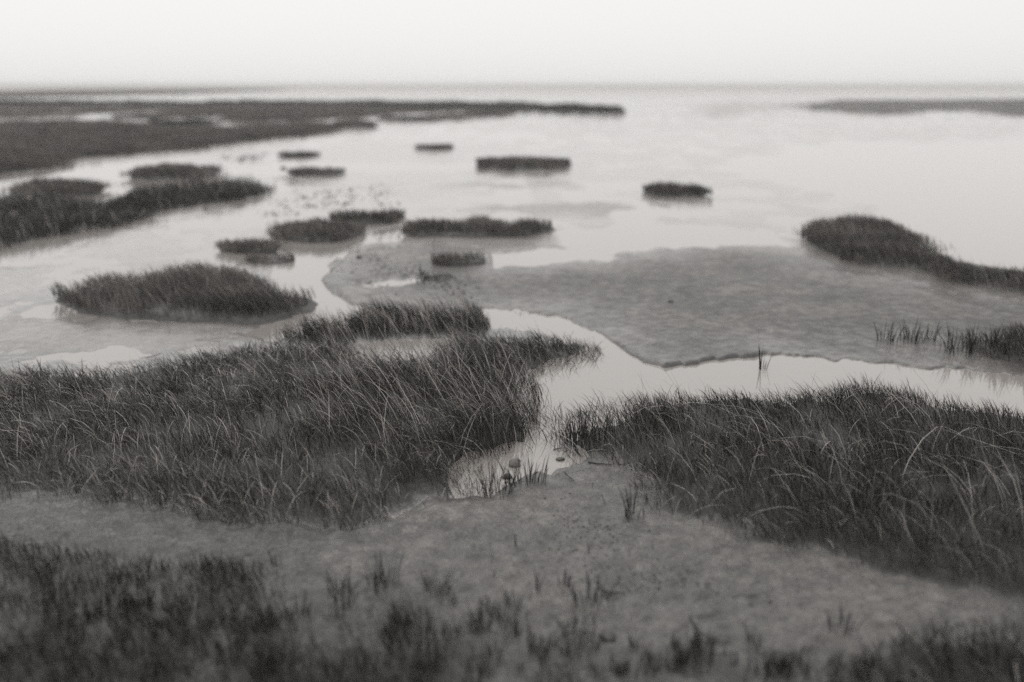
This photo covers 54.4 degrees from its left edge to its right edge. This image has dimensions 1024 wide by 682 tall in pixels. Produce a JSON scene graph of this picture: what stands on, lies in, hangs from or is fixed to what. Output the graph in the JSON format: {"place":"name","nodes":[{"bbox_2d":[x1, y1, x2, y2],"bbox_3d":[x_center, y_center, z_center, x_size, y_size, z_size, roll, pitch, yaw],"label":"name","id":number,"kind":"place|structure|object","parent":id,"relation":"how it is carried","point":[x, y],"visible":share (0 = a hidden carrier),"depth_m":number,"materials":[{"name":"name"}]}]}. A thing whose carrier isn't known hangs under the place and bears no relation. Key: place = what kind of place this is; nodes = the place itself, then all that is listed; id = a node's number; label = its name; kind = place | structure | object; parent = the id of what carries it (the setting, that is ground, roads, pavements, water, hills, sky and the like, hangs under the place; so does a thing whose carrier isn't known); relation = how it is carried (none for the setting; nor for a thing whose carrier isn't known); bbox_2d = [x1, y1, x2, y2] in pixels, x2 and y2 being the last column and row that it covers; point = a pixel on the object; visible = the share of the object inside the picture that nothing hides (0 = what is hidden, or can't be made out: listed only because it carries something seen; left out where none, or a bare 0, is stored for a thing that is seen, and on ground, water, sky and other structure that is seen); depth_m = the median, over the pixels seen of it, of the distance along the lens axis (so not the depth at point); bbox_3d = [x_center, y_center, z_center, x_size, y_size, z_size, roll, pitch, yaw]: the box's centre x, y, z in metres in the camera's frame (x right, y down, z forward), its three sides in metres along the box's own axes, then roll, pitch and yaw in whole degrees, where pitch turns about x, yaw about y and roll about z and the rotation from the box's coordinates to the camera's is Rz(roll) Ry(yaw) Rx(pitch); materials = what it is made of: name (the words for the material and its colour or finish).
{"place":"outdoors","nodes":[
{"label":"outdoors","id":0,"kind":"place"},
{"bbox_2d":[0,87,1023,681],"bbox_3d":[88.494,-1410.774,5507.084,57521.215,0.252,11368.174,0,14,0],"label":"ground","id":1,"kind":"structure","parent":0,"point":[802,299],"depth_m":7.78,"materials":[{"name":"soil"}]},
{"bbox_2d":[18,581,66,620],"bbox_3d":[-2.676,1.495,5.729,0.222,0.209,0.281,0,14,0],"label":"grass tuft","id":2,"kind":"object","parent":1,"relation":"on","point":[54,593],"visible":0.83,"depth_m":5.72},
{"bbox_2d":[0,109,88,116],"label":"grass islet","id":3,"kind":"object","parent":1,"relation":"on","point":[11,113],"depth_m":102.62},
{"bbox_2d":[30,609,62,629],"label":"grass tuft","id":4,"kind":"object","parent":1,"relation":"on","point":[45,621],"visible":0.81,"depth_m":5.59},
{"bbox_2d":[0,174,117,196],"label":"grass islet","id":5,"kind":"object","parent":1,"relation":"on","point":[82,187],"depth_m":28.01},
{"bbox_2d":[47,614,77,634],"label":"grass tuft","id":6,"kind":"object","parent":1,"relation":"on","point":[61,624],"visible":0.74,"depth_m":5.53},
{"bbox_2d":[56,612,88,640],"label":"grass tuft","id":7,"kind":"object","parent":1,"relation":"on","point":[83,625],"visible":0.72,"depth_m":5.52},
{"bbox_2d":[71,580,126,621],"bbox_3d":[-2.395,1.506,5.734,0.228,0.214,0.287,3,15,12],"label":"grass tuft","id":8,"kind":"object","parent":1,"relation":"on","point":[101,604],"visible":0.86,"depth_m":5.75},
{"bbox_2d":[111,581,155,612],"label":"grass tuft","id":9,"kind":"object","parent":1,"relation":"on","point":[124,588],"visible":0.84,"depth_m":5.82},
{"bbox_2d":[120,583,149,613],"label":"grass tuft","id":10,"kind":"object","parent":1,"relation":"on","point":[142,602],"visible":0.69,"depth_m":5.83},
{"bbox_2d":[120,581,152,612],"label":"grass tuft","id":11,"kind":"object","parent":1,"relation":"on","point":[137,598],"visible":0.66,"depth_m":5.82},
{"bbox_2d":[0,172,273,249],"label":"marsh bed","id":12,"kind":"object","parent":1,"relation":"on","point":[17,217],"visible":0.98,"depth_m":23.88,"materials":[{"name":"grey plant"}]},
{"bbox_2d":[129,647,171,681],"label":"grass tuft","id":13,"kind":"object","parent":1,"relation":"on","point":[143,660],"visible":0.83,"depth_m":5.15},
{"bbox_2d":[0,117,342,175],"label":"marsh bed","id":14,"kind":"object","parent":1,"relation":"on","point":[30,145],"visible":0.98,"depth_m":54.63,"materials":[{"name":"plant"}]},
{"bbox_2d":[161,603,191,629],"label":"grass tuft","id":15,"kind":"object","parent":1,"relation":"on","point":[178,620],"visible":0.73,"depth_m":5.64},
{"bbox_2d":[139,118,226,125],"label":"grass islet","id":16,"kind":"object","parent":1,"relation":"on","point":[191,121],"depth_m":74.95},
{"bbox_2d":[175,592,200,617],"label":"grass tuft","id":17,"kind":"object","parent":1,"relation":"on","point":[187,606],"visible":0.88,"depth_m":5.73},
{"bbox_2d":[179,615,215,639],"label":"grass tuft","id":18,"kind":"object","parent":1,"relation":"on","point":[194,626],"visible":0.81,"depth_m":5.52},
{"bbox_2d":[209,609,235,626],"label":"grass tuft","id":19,"kind":"object","parent":1,"relation":"on","point":[225,618],"visible":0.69,"depth_m":5.66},
{"bbox_2d":[202,630,243,665],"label":"grass tuft","id":20,"kind":"object","parent":1,"relation":"on","point":[218,647],"visible":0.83,"depth_m":5.30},
{"bbox_2d":[215,604,248,625],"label":"grass tuft","id":21,"kind":"object","parent":1,"relation":"on","point":[226,614],"visible":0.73,"depth_m":5.67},
{"bbox_2d":[224,611,247,642],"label":"grass tuft","id":22,"kind":"object","parent":1,"relation":"on","point":[233,629],"visible":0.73,"depth_m":5.53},
{"bbox_2d":[229,603,258,631],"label":"grass tuft","id":23,"kind":"object","parent":1,"relation":"on","point":[242,616],"visible":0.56,"depth_m":5.64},
{"bbox_2d":[213,235,279,253],"bbox_3d":[-4.973,-1.809,18.610,1.334,0.368,0.870,0,14,0],"label":"grass islet","id":24,"kind":"object","parent":1,"relation":"on","point":[257,246],"depth_m":18.38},
{"bbox_2d":[237,643,282,678],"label":"grass tuft","id":25,"kind":"object","parent":1,"relation":"on","point":[256,655],"visible":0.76,"depth_m":5.18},
{"bbox_2d":[246,604,278,634],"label":"grass tuft","id":26,"kind":"object","parent":1,"relation":"on","point":[251,625],"visible":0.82,"depth_m":5.57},
{"bbox_2d":[245,643,282,681],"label":"grass tuft","id":27,"kind":"object","parent":1,"relation":"on","point":[265,666],"visible":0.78,"depth_m":5.12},
{"bbox_2d":[261,594,293,627],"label":"grass tuft","id":28,"kind":"object","parent":1,"relation":"on","point":[281,614],"visible":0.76,"depth_m":5.64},
{"bbox_2d":[65,103,519,118],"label":"grass bank","id":29,"kind":"structure","parent":1,"relation":"on","point":[351,111],"depth_m":119.67,"materials":[{"name":"plant"}]},
{"bbox_2d":[282,591,315,620],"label":"grass tuft","id":30,"kind":"object","parent":1,"relation":"on","point":[306,608],"visible":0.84,"depth_m":5.72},
{"bbox_2d":[0,308,604,530],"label":"grass","id":31,"kind":"structure","parent":1,"relation":"on","point":[477,345],"depth_m":8.82,"materials":[{"name":"plant"}]},
{"bbox_2d":[321,600,345,622],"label":"grass tuft","id":32,"kind":"object","parent":1,"relation":"on","point":[338,614],"visible":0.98,"depth_m":5.66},
{"bbox_2d":[325,565,362,601],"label":"grass tuft","id":33,"kind":"object","parent":1,"relation":"on","point":[344,581],"visible":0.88,"depth_m":5.94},
{"bbox_2d":[340,583,357,608],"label":"grass tuft","id":34,"kind":"object","parent":1,"relation":"on","point":[348,603],"visible":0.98,"depth_m":5.79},
{"bbox_2d":[271,291,491,344],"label":"grass","id":35,"kind":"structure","parent":1,"relation":"on","point":[383,320],"depth_m":12.47,"materials":[{"name":"plant"}]},
{"bbox_2d":[360,549,404,593],"bbox_3d":[-0.802,1.390,6.051,0.256,0.241,0.323,2,15,7],"label":"grass tuft","id":36,"kind":"object","parent":1,"relation":"on","point":[382,573],"visible":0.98,"depth_m":6.07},
{"bbox_2d":[374,606,418,652],"bbox_3d":[-0.637,1.560,5.407,0.227,0.213,0.287,2,14,6],"label":"grass tuft","id":37,"kind":"object","parent":1,"relation":"on","point":[394,629],"visible":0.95,"depth_m":5.42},
{"bbox_2d":[383,595,411,629],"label":"grass tuft","id":38,"kind":"object","parent":1,"relation":"on","point":[399,622],"visible":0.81,"depth_m":5.58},
{"bbox_2d":[390,592,416,611],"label":"grass tuft","id":39,"kind":"object","parent":1,"relation":"on","point":[401,602],"visible":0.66,"depth_m":5.79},
{"bbox_2d":[415,645,444,676],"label":"grass tuft","id":40,"kind":"object","parent":1,"relation":"on","point":[433,666],"visible":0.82,"depth_m":5.17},
{"bbox_2d":[0,529,861,681],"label":"grass","id":41,"kind":"structure","parent":1,"relation":"on","point":[42,649],"depth_m":5.47,"materials":[{"name":"plant"}]},
{"bbox_2d":[416,561,457,600],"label":"grass tuft","id":42,"kind":"object","parent":1,"relation":"on","point":[439,589],"visible":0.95,"depth_m":5.95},
{"bbox_2d":[439,610,462,638],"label":"grass tuft","id":43,"kind":"object","parent":1,"relation":"on","point":[445,631],"visible":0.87,"depth_m":5.52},
{"bbox_2d":[456,596,495,634],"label":"grass tuft","id":44,"kind":"object","parent":1,"relation":"on","point":[480,613],"visible":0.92,"depth_m":5.57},
{"bbox_2d":[459,470,495,494],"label":"grass tuft","id":45,"kind":"object","parent":1,"relation":"on","point":[476,483],"visible":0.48,"depth_m":7.64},
{"bbox_2d":[459,645,501,681],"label":"grass tuft","id":46,"kind":"object","parent":1,"relation":"on","point":[481,673],"visible":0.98,"depth_m":5.13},
{"bbox_2d":[468,612,495,632],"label":"grass tuft","id":47,"kind":"object","parent":1,"relation":"on","point":[480,625],"visible":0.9,"depth_m":5.57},
{"bbox_2d":[473,632,507,664],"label":"grass tuft","id":48,"kind":"object","parent":1,"relation":"on","point":[490,648],"visible":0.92,"depth_m":5.30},
{"bbox_2d":[470,368,541,462],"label":"grass","id":49,"kind":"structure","parent":1,"relation":"on","point":[506,435],"depth_m":8.55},
{"bbox_2d":[496,601,522,628],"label":"grass tuft","id":50,"kind":"object","parent":1,"relation":"on","point":[504,622],"visible":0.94,"depth_m":5.63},
{"bbox_2d":[499,580,524,607],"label":"grass tuft","id":51,"kind":"object","parent":1,"relation":"on","point":[507,603],"visible":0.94,"depth_m":5.83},
{"bbox_2d":[502,450,548,486],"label":"grass tuft","id":52,"kind":"object","parent":1,"relation":"on","point":[535,472],"visible":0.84,"depth_m":7.60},
{"bbox_2d":[214,153,861,619],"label":"mud crumbs","id":53,"kind":"object","parent":1,"relation":"on","point":[472,297],"visible":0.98,"depth_m":15.31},
{"bbox_2d":[526,624,552,655],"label":"grass tuft","id":54,"kind":"object","parent":1,"relation":"on","point":[539,642],"visible":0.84,"depth_m":5.39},
{"bbox_2d":[534,567,545,590],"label":"grass tuft","id":55,"kind":"object","parent":1,"relation":"on","point":[538,584],"visible":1,"depth_m":5.99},
{"bbox_2d":[526,632,561,658],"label":"grass tuft","id":56,"kind":"object","parent":1,"relation":"on","point":[547,646],"visible":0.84,"depth_m":5.33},
{"bbox_2d":[539,418,592,441],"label":"grass tuft","id":57,"kind":"object","parent":1,"relation":"on","point":[559,431],"visible":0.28,"depth_m":8.69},
{"bbox_2d":[557,568,576,587],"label":"grass tuft","id":58,"kind":"object","parent":1,"relation":"on","point":[564,581],"visible":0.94,"depth_m":6.06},
{"bbox_2d":[556,606,596,645],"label":"grass tuft","id":59,"kind":"object","parent":1,"relation":"on","point":[586,630],"visible":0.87,"depth_m":5.50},
{"bbox_2d":[558,421,595,444],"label":"grass tuft","id":60,"kind":"object","parent":1,"relation":"on","point":[575,432],"visible":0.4,"depth_m":8.58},
{"bbox_2d":[560,407,610,446],"bbox_3d":[0.603,0.717,8.570,0.359,0.337,0.453,9,17,30],"label":"grass tuft","id":61,"kind":"object","parent":1,"relation":"on","point":[584,430],"visible":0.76,"depth_m":8.55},
{"bbox_2d":[564,416,617,449],"bbox_3d":[0.703,0.761,8.401,0.420,0.313,0.333,-12,19,-39],"label":"grass tuft","id":62,"kind":"object","parent":1,"relation":"on","point":[604,432],"visible":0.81,"depth_m":8.43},
{"bbox_2d":[567,572,622,608],"bbox_3d":[0.499,1.471,5.853,0.310,0.244,0.199,6,16,23],"label":"grass tuft","id":63,"kind":"object","parent":1,"relation":"on","point":[588,588],"visible":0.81,"depth_m":5.87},
{"bbox_2d":[586,655,605,677],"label":"grass tuft","id":64,"kind":"object","parent":1,"relation":"on","point":[596,670],"visible":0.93,"depth_m":5.13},
{"bbox_2d":[599,630,615,641],"bbox_3d":[0.531,1.633,5.519,0.095,0.039,0.109,0,14,0],"label":"mud lump","id":65,"kind":"object","parent":1,"relation":"on","point":[609,635],"visible":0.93,"depth_m":5.50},
{"bbox_2d":[611,654,631,673],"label":"grass tuft","id":66,"kind":"object","parent":1,"relation":"on","point":[616,664],"visible":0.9,"depth_m":5.21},
{"bbox_2d":[616,484,643,519],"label":"grass tuft","id":67,"kind":"object","parent":1,"relation":"on","point":[627,515],"visible":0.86,"depth_m":7.03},
{"bbox_2d":[638,645,657,670],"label":"grass tuft","id":68,"kind":"object","parent":1,"relation":"on","point":[642,656],"visible":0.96,"depth_m":5.25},
{"bbox_2d":[664,655,686,674],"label":"grass tuft","id":69,"kind":"object","parent":1,"relation":"on","point":[674,668],"visible":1,"depth_m":5.20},
{"bbox_2d":[670,623,719,657],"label":"grass tuft","id":70,"kind":"object","parent":1,"relation":"on","point":[692,647],"visible":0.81,"depth_m":5.33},
{"bbox_2d":[682,622,720,652],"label":"grass tuft","id":71,"kind":"object","parent":1,"relation":"on","point":[701,640],"visible":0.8,"depth_m":5.38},
{"bbox_2d":[695,644,714,673],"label":"grass tuft","id":72,"kind":"object","parent":1,"relation":"on","point":[698,663],"visible":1,"depth_m":5.18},
{"bbox_2d":[689,616,728,643],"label":"twig","id":73,"kind":"object","parent":1,"relation":"on","point":[691,621],"visible":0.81,"depth_m":5.46,"materials":[{"name":"grey wood"}]},
{"bbox_2d":[741,619,760,643],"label":"grass tuft","id":74,"kind":"object","parent":1,"relation":"on","point":[749,637],"visible":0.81,"depth_m":5.45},
{"bbox_2d":[749,652,788,681],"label":"grass tuft","id":75,"kind":"object","parent":1,"relation":"on","point":[768,672],"visible":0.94,"depth_m":5.13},
{"bbox_2d":[528,356,1023,602],"bbox_3d":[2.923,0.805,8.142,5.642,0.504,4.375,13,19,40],"label":"grass","id":76,"kind":"structure","parent":1,"relation":"on","point":[859,449],"depth_m":7.92,"materials":[{"name":"plant"}]},
{"bbox_2d":[759,638,793,664],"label":"grass tuft","id":77,"kind":"object","parent":1,"relation":"on","point":[773,654],"visible":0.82,"depth_m":5.25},
{"bbox_2d":[775,656,805,681],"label":"grass tuft","id":78,"kind":"object","parent":1,"relation":"on","point":[788,675],"visible":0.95,"depth_m":5.12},
{"bbox_2d":[824,600,869,635],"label":"grass tuft","id":79,"kind":"object","parent":1,"relation":"on","point":[841,616],"visible":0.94,"depth_m":5.55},
{"bbox_2d":[873,320,903,343],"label":"grass tuft","id":80,"kind":"object","parent":1,"relation":"on","point":[894,336],"visible":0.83,"depth_m":11.87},
{"bbox_2d":[900,315,924,343],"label":"grass tuft","id":81,"kind":"object","parent":1,"relation":"on","point":[914,336],"visible":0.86,"depth_m":11.81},
{"bbox_2d":[919,321,942,341],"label":"grass tuft","id":82,"kind":"object","parent":1,"relation":"on","point":[928,336],"visible":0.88,"depth_m":11.79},
{"bbox_2d":[936,321,980,356],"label":"grass tuft","id":83,"kind":"object","parent":1,"relation":"on","point":[970,352],"visible":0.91,"depth_m":11.34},
{"bbox_2d":[967,320,1018,353],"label":"grass tuft","id":84,"kind":"object","parent":1,"relation":"on","point":[996,336],"visible":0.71,"depth_m":11.30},
{"bbox_2d":[984,326,1018,353],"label":"grass tuft","id":85,"kind":"object","parent":1,"relation":"on","point":[1004,345],"visible":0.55,"depth_m":11.29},
{"bbox_2d":[0,86,1023,523],"bbox_3d":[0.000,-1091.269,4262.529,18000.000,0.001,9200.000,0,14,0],"label":"water","id":86,"kind":"structure","parent":0,"point":[966,198],"depth_m":23.89,"materials":[{"name":"grey liquid"}]},
{"bbox_2d":[0,104,102,109],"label":"grass bank","id":87,"kind":"structure","parent":86,"relation":"on","point":[28,107],"depth_m":131.87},
{"bbox_2d":[0,89,296,97],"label":"grass bank","id":88,"kind":"structure","parent":86,"relation":"on","point":[37,93],"depth_m":418.94,"materials":[{"name":"plant"}]},
{"bbox_2d":[107,110,233,118],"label":"grass islet","id":89,"kind":"object","parent":86,"relation":"on","point":[145,115],"depth_m":96.99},
{"bbox_2d":[119,159,225,180],"bbox_3d":[-11.494,-5.966,34.327,3.196,0.604,4.529,0,14,0],"label":"grass islet","id":90,"kind":"object","parent":86,"relation":"on","point":[163,171],"depth_m":32.98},
{"bbox_2d":[49,258,317,324],"bbox_3d":[-4.540,-0.751,14.060,3.901,0.582,2.934,12,19,39],"label":"grass islet","id":91,"kind":"object","parent":86,"relation":"on","point":[199,293],"depth_m":13.54,"materials":[{"name":"plant"}]},
{"bbox_2d":[243,252,294,264],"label":"grass islet","id":92,"kind":"object","parent":86,"relation":"on","point":[255,259],"depth_m":17.40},
{"bbox_2d":[217,113,331,121],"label":"grass islet","id":93,"kind":"object","parent":86,"relation":"on","point":[284,117],"depth_m":86.06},
{"bbox_2d":[277,149,320,157],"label":"grass islet","id":94,"kind":"object","parent":86,"relation":"on","point":[300,154],"depth_m":42.94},
{"bbox_2d":[0,97,626,112],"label":"grass bank","id":95,"kind":"structure","parent":86,"relation":"on","point":[577,107],"depth_m":152.24,"materials":[{"name":"plant"}]},
{"bbox_2d":[263,215,366,243],"bbox_3d":[-4.053,-2.324,20.404,2.121,0.474,2.103,0,14,0],"label":"grass islet","id":96,"kind":"object","parent":86,"relation":"on","point":[318,231],"depth_m":19.93,"materials":[{"name":"plant"}]},
{"bbox_2d":[287,164,345,175],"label":"grass islet","id":97,"kind":"object","parent":86,"relation":"in","point":[313,171],"depth_m":34.13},
{"bbox_2d":[316,119,379,128],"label":"grass islet","id":98,"kind":"object","parent":86,"relation":"on","point":[350,123],"depth_m":72.84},
{"bbox_2d":[328,206,405,224],"bbox_3d":[-3.322,-2.966,22.888,1.761,0.483,1.810,0,14,0],"label":"grass islet","id":99,"kind":"object","parent":86,"relation":"on","point":[373,217],"depth_m":22.33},
{"bbox_2d":[414,143,453,149],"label":"grass islet","id":100,"kind":"object","parent":86,"relation":"in","point":[437,146],"depth_m":48.04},
{"bbox_2d":[422,273,452,281],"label":"grass islet","id":101,"kind":"object","parent":86,"relation":"on","point":[427,276],"depth_m":15.71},
{"bbox_2d":[378,109,517,120],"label":"grass islet","id":102,"kind":"object","parent":86,"relation":"on","point":[485,113],"depth_m":92.61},
{"bbox_2d":[427,248,485,265],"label":"grass islet","id":103,"kind":"object","parent":86,"relation":"on","point":[449,260],"depth_m":17.00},
{"bbox_2d":[400,212,555,237],"bbox_3d":[-0.691,-2.447,20.861,3.488,0.486,1.696,0,14,0],"label":"grass islet","id":104,"kind":"object","parent":86,"relation":"on","point":[479,226],"depth_m":20.43,"materials":[{"name":"plant"}]},
{"bbox_2d":[475,455,520,498],"bbox_3d":[-0.148,1.035,7.441,0.420,0.313,0.333,7,16,25],"label":"grass tuft","id":105,"kind":"object","parent":86,"relation":"on","point":[485,486],"visible":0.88,"depth_m":7.46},
{"bbox_2d":[496,458,521,484],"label":"grass tuft","id":106,"kind":"object","parent":86,"relation":"on","point":[505,476],"visible":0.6,"depth_m":7.66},
{"bbox_2d":[508,458,520,467],"bbox_3d":[0.022,0.996,8.115,0.104,0.091,0.122,0,14,0],"label":"rock","id":107,"kind":"object","parent":86,"relation":"on","point":[513,461],"visible":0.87,"depth_m":8.08,"materials":[{"name":"stone"}]},
{"bbox_2d":[475,155,571,170],"bbox_3d":[0.511,-6.781,37.592,4.029,0.559,3.795,0,14,0],"label":"grass islet","id":108,"kind":"object","parent":86,"relation":"on","point":[510,163],"depth_m":36.79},
{"bbox_2d":[641,180,712,196],"bbox_3d":[4.681,-4.345,28.229,2.044,0.498,1.845,0,14,0],"label":"grass islet","id":109,"kind":"object","parent":86,"relation":"on","point":[675,189],"depth_m":27.84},
{"bbox_2d":[758,341,772,369],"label":"grass tuft","id":110,"kind":"object","parent":86,"relation":"in","point":[760,362],"visible":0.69,"depth_m":10.85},
{"bbox_2d":[792,210,1023,293],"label":"grass islet","id":111,"kind":"object","parent":86,"relation":"on","point":[869,240],"depth_m":17.50,"materials":[{"name":"plant"}]},
{"bbox_2d":[950,319,1023,364],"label":"grass islet","id":112,"kind":"object","parent":86,"relation":"on","point":[1018,354],"depth_m":11.28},
{"bbox_2d":[1005,328,1023,360],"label":"grass tuft","id":113,"kind":"object","parent":86,"relation":"on","point":[1008,347],"visible":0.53,"depth_m":11.07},
{"bbox_2d":[0,0,1023,85],"label":"sky","id":114,"kind":"structure","parent":0,"point":[43,42],"materials":[{"name":"white"}]},
{"bbox_2d":[761,98,1023,117],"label":"grass bank","id":115,"kind":"structure","parent":0,"point":[953,107],"depth_m":147.72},
{"bbox_2d":[832,593,1023,681],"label":"grass","id":116,"kind":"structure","parent":0,"point":[1013,660],"depth_m":5.17,"materials":[{"name":"plant"}]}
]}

